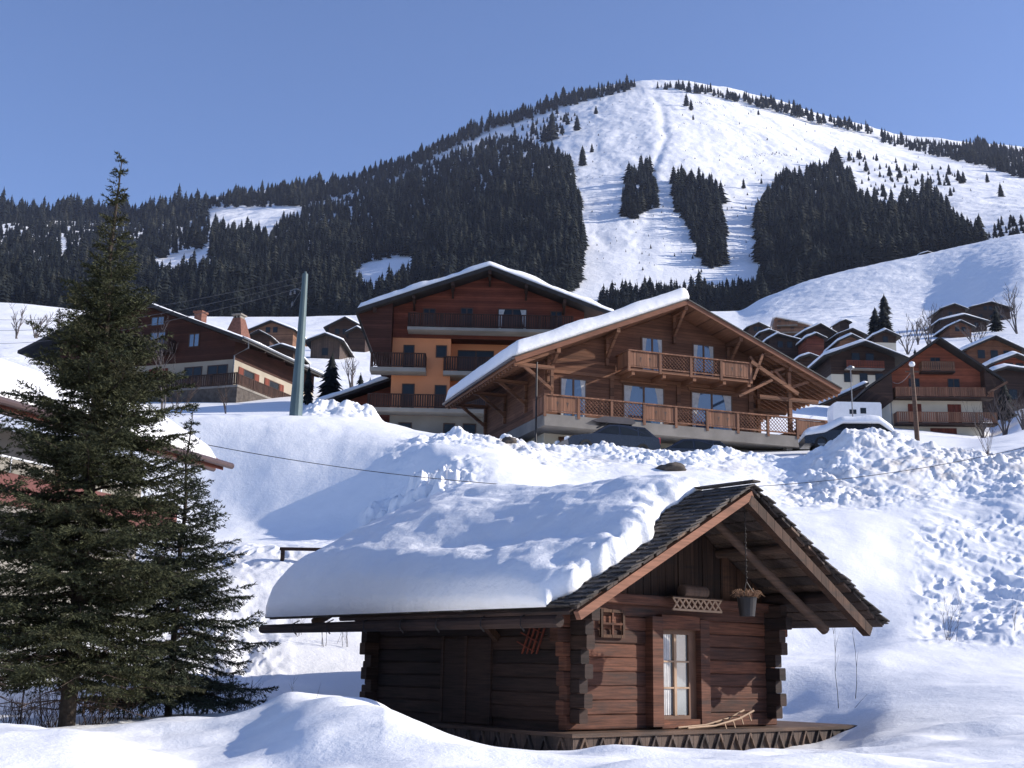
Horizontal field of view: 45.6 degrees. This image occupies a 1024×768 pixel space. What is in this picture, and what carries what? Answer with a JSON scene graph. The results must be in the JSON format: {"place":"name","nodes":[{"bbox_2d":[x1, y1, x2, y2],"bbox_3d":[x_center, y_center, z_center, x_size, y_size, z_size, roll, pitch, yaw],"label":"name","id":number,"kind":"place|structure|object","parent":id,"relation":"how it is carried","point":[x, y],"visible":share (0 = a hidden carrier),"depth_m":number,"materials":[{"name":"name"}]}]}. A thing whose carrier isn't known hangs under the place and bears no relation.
{"place":"outdoors","nodes":[
{"label":"outdoors","id":0,"kind":"place"},
{"bbox_2d":[0,80,1023,767],"bbox_3d":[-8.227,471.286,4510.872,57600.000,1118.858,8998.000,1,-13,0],"label":"ground","id":1,"kind":"structure","parent":0,"point":[910,550],"depth_m":44.48,"materials":[{"name":"snow"}]},
{"bbox_2d":[8,302,26,338],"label":"bare tree","id":2,"kind":"object","parent":1,"relation":"on","point":[19,325],"visible":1,"depth_m":258.67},
{"bbox_2d":[0,689,40,724],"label":"dry scrub","id":3,"kind":"object","parent":1,"relation":"on","point":[15,719],"visible":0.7,"depth_m":17.85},
{"bbox_2d":[0,417,72,712],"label":"spruce tree","id":4,"kind":"object","parent":1,"relation":"on","point":[6,643],"visible":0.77,"depth_m":17.04,"materials":[{"name":"green plant"}]},
{"bbox_2d":[30,313,52,337],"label":"bare tree","id":5,"kind":"object","parent":1,"relation":"on","point":[35,333],"visible":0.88,"depth_m":269.89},
{"bbox_2d":[20,687,78,727],"bbox_3d":[-6.929,4.793,18.216,0.822,0.846,0.842,1,-13,0],"label":"dry scrub","id":6,"kind":"object","parent":1,"relation":"on","point":[38,718],"visible":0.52,"depth_m":18.09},
{"bbox_2d":[49,676,118,724],"bbox_3d":[-6.378,4.752,18.381,1.180,0.908,0.820,8,-15,-27],"label":"dry scrub","id":7,"kind":"object","parent":1,"relation":"on","point":[90,712],"visible":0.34,"depth_m":18.33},
{"bbox_2d":[0,184,209,221],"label":"forest","id":8,"kind":"object","parent":1,"relation":"on","point":[71,206],"visible":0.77,"depth_m":2152.51,"materials":[{"name":"plant"}]},
{"bbox_2d":[0,151,216,726],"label":"spruce tree","id":9,"kind":"object","parent":1,"relation":"on","point":[103,427],"visible":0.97,"depth_m":17.85,"materials":[{"name":"green plant"}]},
{"bbox_2d":[0,358,233,624],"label":"house","id":10,"kind":"structure","parent":1,"relation":"on","point":[11,373],"depth_m":27.99,"materials":[{"name":"red wood"}]},
{"bbox_2d":[92,681,143,720],"bbox_3d":[-5.980,4.802,18.775,0.751,0.854,0.793,-11,-18,42],"label":"dry scrub","id":11,"kind":"object","parent":1,"relation":"on","point":[125,704],"visible":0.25,"depth_m":18.74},
{"bbox_2d":[140,312,176,413],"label":"bare tree","id":12,"kind":"object","parent":1,"relation":"on","point":[161,355],"visible":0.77,"depth_m":65.74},
{"bbox_2d":[58,402,280,719],"bbox_3d":[-5.517,2.948,20.067,3.222,5.466,3.371,-8,-16,35],"label":"spruce tree","id":13,"kind":"object","parent":1,"relation":"on","point":[171,662],"visible":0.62,"depth_m":19.78,"materials":[{"name":"green plant"}]},
{"bbox_2d":[17,300,323,402],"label":"chalet","id":14,"kind":"object","parent":1,"relation":"on","point":[239,361],"visible":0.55,"depth_m":99.55,"materials":[{"name":"beige paint"}]},
{"bbox_2d":[183,366,202,387],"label":"window","id":15,"kind":"structure","parent":14,"relation":"in","point":[197,370],"depth_m":98.91,"materials":[{"name":"blue glass"}]},
{"bbox_2d":[188,333,199,347],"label":"window","id":16,"kind":"structure","parent":14,"relation":"in","point":[194,338],"depth_m":99.51,"materials":[{"name":"blue glass"}]},
{"bbox_2d":[206,364,227,386],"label":"window","id":17,"kind":"structure","parent":14,"relation":"in","point":[211,369],"depth_m":98.14,"materials":[{"name":"blue glass"}]},
{"bbox_2d":[211,665,262,712],"bbox_3d":[-4.697,5.108,20.328,1.046,0.890,0.862,5,-14,-15],"label":"dry scrub","id":18,"kind":"object","parent":1,"relation":"on","point":[224,695],"visible":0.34,"depth_m":20.23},
{"bbox_2d":[250,330,278,346],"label":"chalet","id":19,"kind":"object","parent":1,"relation":"on","point":[264,338],"visible":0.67,"depth_m":222.38,"materials":[{"name":"brown wood"}]},
{"bbox_2d":[248,320,306,346],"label":"chalet","id":20,"kind":"object","parent":1,"relation":"on","point":[279,332],"visible":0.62,"depth_m":258.55,"materials":[{"name":"beige wood"}]},
{"bbox_2d":[268,343,310,363],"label":"chalet","id":21,"kind":"object","parent":1,"relation":"on","point":[286,349],"visible":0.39,"depth_m":170.11,"materials":[{"name":"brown wood"}]},
{"bbox_2d":[0,128,588,316],"bbox_3d":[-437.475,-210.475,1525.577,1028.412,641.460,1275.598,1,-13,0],"label":"forest","id":22,"kind":"object","parent":1,"relation":"on","point":[448,227],"visible":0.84,"depth_m":1177.15,"materials":[{"name":"plant"}]},
{"bbox_2d":[289,271,307,415],"bbox_3d":[-9.463,-1.445,53.617,0.839,7.376,0.620,8,-15,-28],"label":"power pylon","id":23,"kind":"object","parent":1,"relation":"on","point":[296,405],"visible":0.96,"depth_m":53.44,"materials":[{"name":"metal"}]},
{"bbox_2d":[280,547,319,560],"bbox_3d":[-5.403,5.000,33.935,2.150,0.860,0.180,1,-13,0],"label":"wooden barrier","id":24,"kind":"object","parent":1,"relation":"on","point":[282,554],"visible":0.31,"depth_m":33.94,"materials":[{"name":"brown wood"}]},
{"bbox_2d":[303,364,313,404],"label":"fir tree","id":25,"kind":"object","parent":1,"relation":"on","point":[308,387],"visible":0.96,"depth_m":90.04,"materials":[{"name":"green plant"}]},
{"bbox_2d":[315,350,342,399],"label":"fir tree","id":26,"kind":"object","parent":1,"relation":"on","point":[330,384],"visible":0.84,"depth_m":94.11,"materials":[{"name":"green plant"}]},
{"bbox_2d":[305,332,354,358],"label":"chalet","id":27,"kind":"object","parent":1,"relation":"on","point":[323,345],"visible":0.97,"depth_m":196.23,"materials":[{"name":"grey wood"}]},
{"bbox_2d":[323,316,359,344],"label":"chalet","id":28,"kind":"object","parent":1,"relation":"on","point":[340,327],"visible":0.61,"depth_m":269.48,"materials":[{"name":"brown wood"}]},
{"bbox_2d":[341,352,358,387],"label":"bare tree","id":29,"kind":"object","parent":1,"relation":"on","point":[352,374],"visible":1,"depth_m":123.33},
{"bbox_2d":[313,376,390,422],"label":"barn","id":30,"kind":"structure","parent":1,"relation":"on","point":[360,392],"depth_m":87.72,"materials":[{"name":"red wood"}]},
{"bbox_2d":[344,325,368,351],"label":"chalet","id":31,"kind":"object","parent":1,"relation":"on","point":[356,339],"visible":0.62,"depth_m":232.68,"materials":[{"name":"brown wood"}]},
{"bbox_2d":[203,74,635,208],"bbox_3d":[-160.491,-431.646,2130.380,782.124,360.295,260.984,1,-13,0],"label":"forest","id":32,"kind":"object","parent":1,"relation":"on","point":[297,192],"visible":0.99,"depth_m":2183.34,"materials":[{"name":"plant"}]},
{"bbox_2d":[305,109,575,211],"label":"forest","id":33,"kind":"object","parent":1,"relation":"on","point":[566,120],"visible":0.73,"depth_m":2001.16,"materials":[{"name":"plant"}]},
{"bbox_2d":[355,261,613,433],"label":"apartment house","id":34,"kind":"structure","parent":1,"relation":"on","point":[430,343],"depth_m":82.32,"materials":[{"name":"brown paint"}]},
{"bbox_2d":[401,383,414,407],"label":"window","id":35,"kind":"structure","parent":34,"relation":"in","point":[406,388],"depth_m":81.98,"materials":[{"name":"blue glass"}]},
{"bbox_2d":[403,345,414,364],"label":"window","id":36,"kind":"structure","parent":34,"relation":"in","point":[407,348],"depth_m":82.60,"materials":[{"name":"blue glass"}]},
{"bbox_2d":[423,308,435,326],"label":"window","id":37,"kind":"structure","parent":34,"relation":"in","point":[425,310],"depth_m":83.19,"materials":[{"name":"blue glass"}]},
{"bbox_2d":[434,385,446,408],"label":"window","id":38,"kind":"structure","parent":34,"relation":"in","point":[439,389],"depth_m":82.02,"materials":[{"name":"blue glass"}]},
{"bbox_2d":[436,345,446,357],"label":"window","id":39,"kind":"structure","parent":34,"relation":"in","point":[441,350],"depth_m":82.64,"materials":[{"name":"blue glass"}]},
{"bbox_2d":[460,308,472,327],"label":"window","id":40,"kind":"structure","parent":34,"relation":"in","point":[463,310],"depth_m":83.23,"materials":[{"name":"blue glass"}]},
{"bbox_2d":[457,350,493,370],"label":"window","id":41,"kind":"structure","parent":34,"relation":"in","point":[470,353],"depth_m":83.98,"materials":[{"name":"blue glass"}]},
{"bbox_2d":[498,308,526,328],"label":"window","id":42,"kind":"structure","parent":34,"relation":"in","point":[500,311],"depth_m":83.31,"materials":[{"name":"clear glass"}]},
{"bbox_2d":[545,111,560,140],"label":"fir tree","id":43,"kind":"object","parent":1,"relation":"on","point":[551,132],"visible":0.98,"depth_m":1812.32,"materials":[{"name":"green plant"}]},
{"bbox_2d":[259,474,889,750],"bbox_3d":[1.316,4.331,23.603,8.901,5.244,9.330,12,-17,-39],"label":"log cabin","id":44,"kind":"object","parent":1,"relation":"on","point":[440,601],"visible":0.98,"depth_m":21.08,"materials":[{"name":"brown wood"}]},
{"bbox_2d":[439,636,492,724],"bbox_3d":[-0.813,5.180,21.389,0.053,1.480,1.410,12,-17,-39],"label":"door","id":45,"kind":"structure","parent":44,"relation":"in","point":[466,670],"depth_m":21.35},
{"bbox_2d":[517,628,545,653],"bbox_3d":[0.342,4.136,20.194,0.041,0.662,0.768,12,-17,-39],"label":"wooden rack","id":46,"kind":"object","parent":44,"relation":"attached to","point":[531,639],"visible":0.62,"depth_m":20.18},
{"bbox_2d":[600,609,624,637],"bbox_3d":[1.664,3.967,20.174,0.560,0.460,0.040,12,-17,-39],"label":"old window frame","id":47,"kind":"object","parent":44,"relation":"attached to","point":[612,623],"visible":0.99,"depth_m":20.16,"materials":[{"name":"brown wood"}]},
{"bbox_2d":[643,614,710,728],"bbox_3d":[2.857,4.947,20.995,1.480,1.880,0.230,12,-17,-39],"label":"door","id":48,"kind":"structure","parent":44,"relation":"in","point":[677,647],"depth_m":21.02,"materials":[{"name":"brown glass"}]},
{"bbox_2d":[677,584,709,597],"bbox_3d":[3.175,3.634,21.308,0.620,0.230,0.224,12,-17,-39],"label":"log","id":49,"kind":"object","parent":44,"relation":"on","point":[684,590],"visible":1,"depth_m":21.18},
{"bbox_2d":[677,709,753,728],"bbox_3d":[3.551,5.835,21.119,1.756,0.359,0.256,12,-17,-39],"label":"wooden sledge","id":50,"kind":"object","parent":44,"relation":"on","point":[729,719],"visible":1,"depth_m":21.20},
{"bbox_2d":[730,508,764,616],"bbox_3d":[3.904,2.895,20.282,0.542,1.912,0.572,1,-13,0],"label":"hanging planter","id":51,"kind":"object","parent":44,"relation":"hanging from","point":[746,600],"visible":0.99,"depth_m":20.03,"materials":[{"name":"metal"}]},
{"bbox_2d":[555,416,659,449],"bbox_3d":[4.322,2.470,55.279,4.510,1.850,1.800,5,-14,-18],"label":"parked car","id":52,"kind":"object","parent":1,"relation":"on","point":[620,431],"visible":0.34,"depth_m":54.74,"materials":[{"name":"paint"}]},
{"bbox_2d":[618,155,660,217],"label":"forest","id":53,"kind":"object","parent":1,"relation":"on","point":[633,204],"visible":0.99,"depth_m":1231.33,"materials":[{"name":"plant"}]},
{"bbox_2d":[442,288,841,450],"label":"chalet","id":54,"kind":"object","parent":1,"relation":"on","point":[671,367],"visible":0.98,"depth_m":65.34,"materials":[{"name":"brown wood"}]},
{"bbox_2d":[560,377,586,416],"bbox_3d":[3.196,0.816,63.683,1.500,2.300,0.048,6,-14,-19],"label":"window","id":55,"kind":"structure","parent":54,"relation":"in","point":[568,386],"depth_m":63.81,"materials":[{"name":"blue glass"}]},
{"bbox_2d":[623,384,664,423],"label":"window","id":56,"kind":"structure","parent":54,"relation":"in","point":[633,393],"depth_m":65.07,"materials":[{"name":"blue glass"}]},
{"bbox_2d":[641,336,662,370],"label":"window","id":57,"kind":"structure","parent":54,"relation":"in","point":[647,343],"depth_m":65.95,"materials":[{"name":"blue glass"}]},
{"bbox_2d":[692,343,714,376],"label":"window","id":58,"kind":"structure","parent":54,"relation":"in","point":[698,350],"depth_m":66.89,"materials":[{"name":"blue glass"}]},
{"bbox_2d":[691,391,732,429],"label":"window","id":59,"kind":"structure","parent":54,"relation":"in","point":[705,400],"depth_m":66.42,"materials":[{"name":"blue glass"}]},
{"bbox_2d":[655,462,686,470],"bbox_3d":[6.098,3.267,46.820,1.277,0.549,1.347,1,-13,0],"label":"rock","id":60,"kind":"object","parent":1,"relation":"on","point":[675,466],"visible":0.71,"depth_m":46.36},
{"bbox_2d":[597,269,767,310],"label":"forest","id":61,"kind":"object","parent":1,"relation":"on","point":[719,297],"visible":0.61,"depth_m":846.27,"materials":[{"name":"plant"}]},
{"bbox_2d":[655,439,725,451],"bbox_3d":[7.742,3.310,55.306,4.510,1.470,1.800,3,-13,-10],"label":"parked car","id":62,"kind":"object","parent":1,"relation":"on","point":[683,445],"visible":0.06,"depth_m":54.74,"materials":[{"name":"paint"}]},
{"bbox_2d":[668,163,731,267],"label":"forest","id":63,"kind":"object","parent":1,"relation":"on","point":[700,209],"visible":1,"depth_m":1127.13,"materials":[{"name":"plant"}]},
{"bbox_2d":[487,99,1010,284],"bbox_3d":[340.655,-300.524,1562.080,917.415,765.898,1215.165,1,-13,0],"label":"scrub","id":64,"kind":"object","parent":1,"relation":"on","point":[724,185],"visible":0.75,"depth_m":1357.82,"materials":[{"name":"plant"}]},
{"bbox_2d":[743,322,770,335],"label":"chalet","id":65,"kind":"object","parent":1,"relation":"on","point":[753,329],"visible":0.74,"depth_m":321.71,"materials":[{"name":"brown wood"}]},
{"bbox_2d":[656,79,872,133],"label":"forest","id":66,"kind":"object","parent":1,"relation":"on","point":[797,109],"visible":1,"depth_m":2224.20,"materials":[{"name":"plant"}]},
{"bbox_2d":[754,328,779,340],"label":"chalet","id":67,"kind":"object","parent":1,"relation":"on","point":[761,335],"visible":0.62,"depth_m":290.23,"materials":[{"name":"brown wood"}]},
{"bbox_2d":[762,332,800,358],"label":"chalet","id":68,"kind":"object","parent":1,"relation":"on","point":[785,344],"visible":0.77,"depth_m":238.03,"materials":[{"name":"brown wood"}]},
{"bbox_2d":[770,315,812,335],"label":"apartment house","id":69,"kind":"structure","parent":1,"relation":"on","point":[786,326],"depth_m":331.94,"materials":[{"name":"beige wood"}]},
{"bbox_2d":[794,352,818,366],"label":"chalet","id":70,"kind":"object","parent":1,"relation":"on","point":[806,359],"visible":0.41,"depth_m":175.33,"materials":[{"name":"brown wood"}]},
{"bbox_2d":[795,332,828,355],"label":"chalet","id":71,"kind":"object","parent":1,"relation":"on","point":[813,342],"visible":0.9,"depth_m":232.97,"materials":[{"name":"red wood"}]},
{"bbox_2d":[793,322,837,349],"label":"chalet","id":72,"kind":"object","parent":1,"relation":"on","point":[823,329],"visible":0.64,"depth_m":280.23,"materials":[{"name":"brown wood"}]},
{"bbox_2d":[830,318,851,332],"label":"chalet","id":73,"kind":"object","parent":1,"relation":"on","point":[840,325],"visible":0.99,"depth_m":343.01,"materials":[{"name":"brown wood"}]},
{"bbox_2d":[818,381,868,405],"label":"shed","id":74,"kind":"structure","parent":1,"relation":"on","point":[845,395],"depth_m":139.28,"materials":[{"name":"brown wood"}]},
{"bbox_2d":[823,333,865,351],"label":"chalet","id":75,"kind":"object","parent":1,"relation":"on","point":[845,339],"visible":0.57,"depth_m":222.65,"materials":[{"name":"beige wood"}]},
{"bbox_2d":[798,415,893,450],"bbox_3d":[16.996,2.579,62.085,4.520,1.775,1.900,0,-13,4],"label":"parked car","id":76,"kind":"object","parent":1,"relation":"on","point":[812,438],"visible":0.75,"depth_m":61.30,"materials":[{"name":"paint"}]},
{"bbox_2d":[826,328,869,344],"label":"chalet","id":77,"kind":"object","parent":1,"relation":"on","point":[861,334],"visible":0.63,"depth_m":274.91,"materials":[{"name":"brown wood"}]},
{"bbox_2d":[827,402,881,422],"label":"camper van","id":78,"kind":"object","parent":1,"relation":"on","point":[835,410],"visible":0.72,"depth_m":105.35,"materials":[{"name":"white paint"}]},
{"bbox_2d":[807,339,908,390],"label":"chalet","id":79,"kind":"object","parent":1,"relation":"on","point":[870,362],"visible":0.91,"depth_m":154.47,"materials":[{"name":"beige paint"}]},
{"bbox_2d":[743,146,989,304],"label":"forest","id":80,"kind":"object","parent":1,"relation":"on","point":[804,231],"visible":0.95,"depth_m":963.13,"materials":[{"name":"plant"}]},
{"bbox_2d":[866,308,878,334],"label":"fir tree","id":81,"kind":"object","parent":1,"relation":"on","point":[873,322],"visible":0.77,"depth_m":342.61,"materials":[{"name":"green plant"}]},
{"bbox_2d":[866,328,901,350],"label":"chalet","id":82,"kind":"object","parent":1,"relation":"on","point":[886,337],"visible":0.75,"depth_m":238.27,"materials":[{"name":"beige paint"}]},
{"bbox_2d":[875,306,894,331],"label":"fir tree","id":83,"kind":"object","parent":1,"relation":"on","point":[883,320],"visible":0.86,"depth_m":337.32,"materials":[{"name":"green plant"}]},
{"bbox_2d":[878,295,891,314],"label":"fir tree","id":84,"kind":"object","parent":1,"relation":"on","point":[883,301],"visible":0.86,"depth_m":437.67,"materials":[{"name":"green plant"}]},
{"bbox_2d":[898,320,920,354],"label":"bare tree","id":85,"kind":"object","parent":1,"relation":"on","point":[907,344],"visible":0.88,"depth_m":248.47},
{"bbox_2d":[905,361,919,440],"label":"power pole","id":86,"kind":"object","parent":1,"relation":"on","point":[915,410],"visible":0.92,"depth_m":75.69,"materials":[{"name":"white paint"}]},
{"bbox_2d":[914,303,939,344],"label":"bare tree","id":87,"kind":"object","parent":1,"relation":"on","point":[928,341],"visible":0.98,"depth_m":258.85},
{"bbox_2d":[850,336,1007,435],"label":"chalet","id":88,"kind":"object","parent":1,"relation":"on","point":[948,376],"visible":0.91,"depth_m":122.49,"materials":[{"name":"beige paint"}]},
{"bbox_2d":[930,428,956,433],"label":"garage door","id":89,"kind":"structure","parent":88,"relation":"in","point":[942,430],"depth_m":122.05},
{"bbox_2d":[928,303,969,323],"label":"chalet","id":90,"kind":"object","parent":1,"relation":"on","point":[950,309],"visible":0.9,"depth_m":343.99,"materials":[{"name":"brown wood"}]},
{"bbox_2d":[937,584,963,640],"bbox_3d":[11.253,5.892,31.258,0.648,1.472,1.112,-2,-13,11],"label":"bare shrub","id":91,"kind":"object","parent":1,"relation":"on","point":[950,617],"visible":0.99,"depth_m":31.04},
{"bbox_2d":[880,128,1023,177],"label":"forest","id":92,"kind":"object","parent":1,"relation":"on","point":[978,151],"visible":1,"depth_m":2003.63,"materials":[{"name":"plant"}]},
{"bbox_2d":[932,319,976,337],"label":"chalet","id":93,"kind":"object","parent":1,"relation":"on","point":[950,330],"visible":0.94,"depth_m":301.19,"materials":[{"name":"brown wood"}]},
{"bbox_2d":[925,313,989,333],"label":"chalet","id":94,"kind":"object","parent":1,"relation":"on","point":[939,324],"visible":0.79,"depth_m":322.50,"materials":[{"name":"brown wood"}]},
{"bbox_2d":[954,318,990,342],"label":"bare tree","id":95,"kind":"object","parent":1,"relation":"on","point":[969,338],"visible":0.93,"depth_m":249.67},
{"bbox_2d":[973,410,992,437],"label":"bare tree","id":96,"kind":"object","parent":1,"relation":"on","point":[983,427],"visible":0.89,"depth_m":101.84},
{"bbox_2d":[960,381,1012,454],"bbox_3d":[19.550,1.362,49.776,2.269,3.224,2.610,7,-14,-26],"label":"bare shrub","id":97,"kind":"object","parent":1,"relation":"on","point":[987,423],"visible":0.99,"depth_m":50.04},
{"bbox_2d":[966,301,1012,321],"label":"chalet","id":98,"kind":"object","parent":1,"relation":"on","point":[984,310],"visible":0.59,"depth_m":359.73,"materials":[{"name":"brown wood"}]},
{"bbox_2d":[960,335,1023,363],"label":"chalet","id":99,"kind":"object","parent":1,"relation":"on","point":[984,349],"visible":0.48,"depth_m":170.57,"materials":[{"name":"brown wood"}]},
{"bbox_2d":[985,304,1005,331],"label":"fir tree","id":100,"kind":"object","parent":1,"relation":"on","point":[995,325],"visible":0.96,"depth_m":311.72,"materials":[{"name":"green plant"}]},
{"bbox_2d":[982,363,1023,416],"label":"chalet","id":101,"kind":"object","parent":1,"relation":"on","point":[1012,375],"visible":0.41,"depth_m":146.08,"materials":[{"name":"brown wood"}]},
{"bbox_2d":[982,351,1023,367],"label":"chalet","id":102,"kind":"object","parent":1,"relation":"on","point":[1013,357],"visible":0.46,"depth_m":154.64,"materials":[{"name":"white wood"}]},
{"bbox_2d":[988,391,1020,435],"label":"bare tree","id":103,"kind":"object","parent":1,"relation":"on","point":[1005,430],"visible":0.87,"depth_m":96.81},
{"bbox_2d":[987,214,1023,239],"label":"forest","id":104,"kind":"object","parent":1,"relation":"on","point":[1011,222],"visible":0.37,"depth_m":901.92,"materials":[{"name":"plant"}]},
{"bbox_2d":[993,282,1021,333],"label":"bare tree","id":105,"kind":"object","parent":1,"relation":"on","point":[1013,305],"visible":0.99,"depth_m":291.26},
{"bbox_2d":[997,384,1017,420],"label":"fir tree","id":106,"kind":"object","parent":1,"relation":"on","point":[1003,395],"visible":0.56,"depth_m":138.02,"materials":[{"name":"green plant"}]},
{"bbox_2d":[1006,393,1023,429],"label":"bare tree","id":107,"kind":"object","parent":1,"relation":"on","point":[1020,415],"visible":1,"depth_m":93.99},
{"bbox_2d":[0,0,1023,210],"label":"sky","id":108,"kind":"structure","parent":0,"point":[212,97],"materials":[{"name":"blue"}]},
{"bbox_2d":[209,445,1023,488],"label":"overhead cable","id":109,"kind":"object","parent":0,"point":[495,483],"visible":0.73,"depth_m":36.83,"materials":[{"name":"metal"}]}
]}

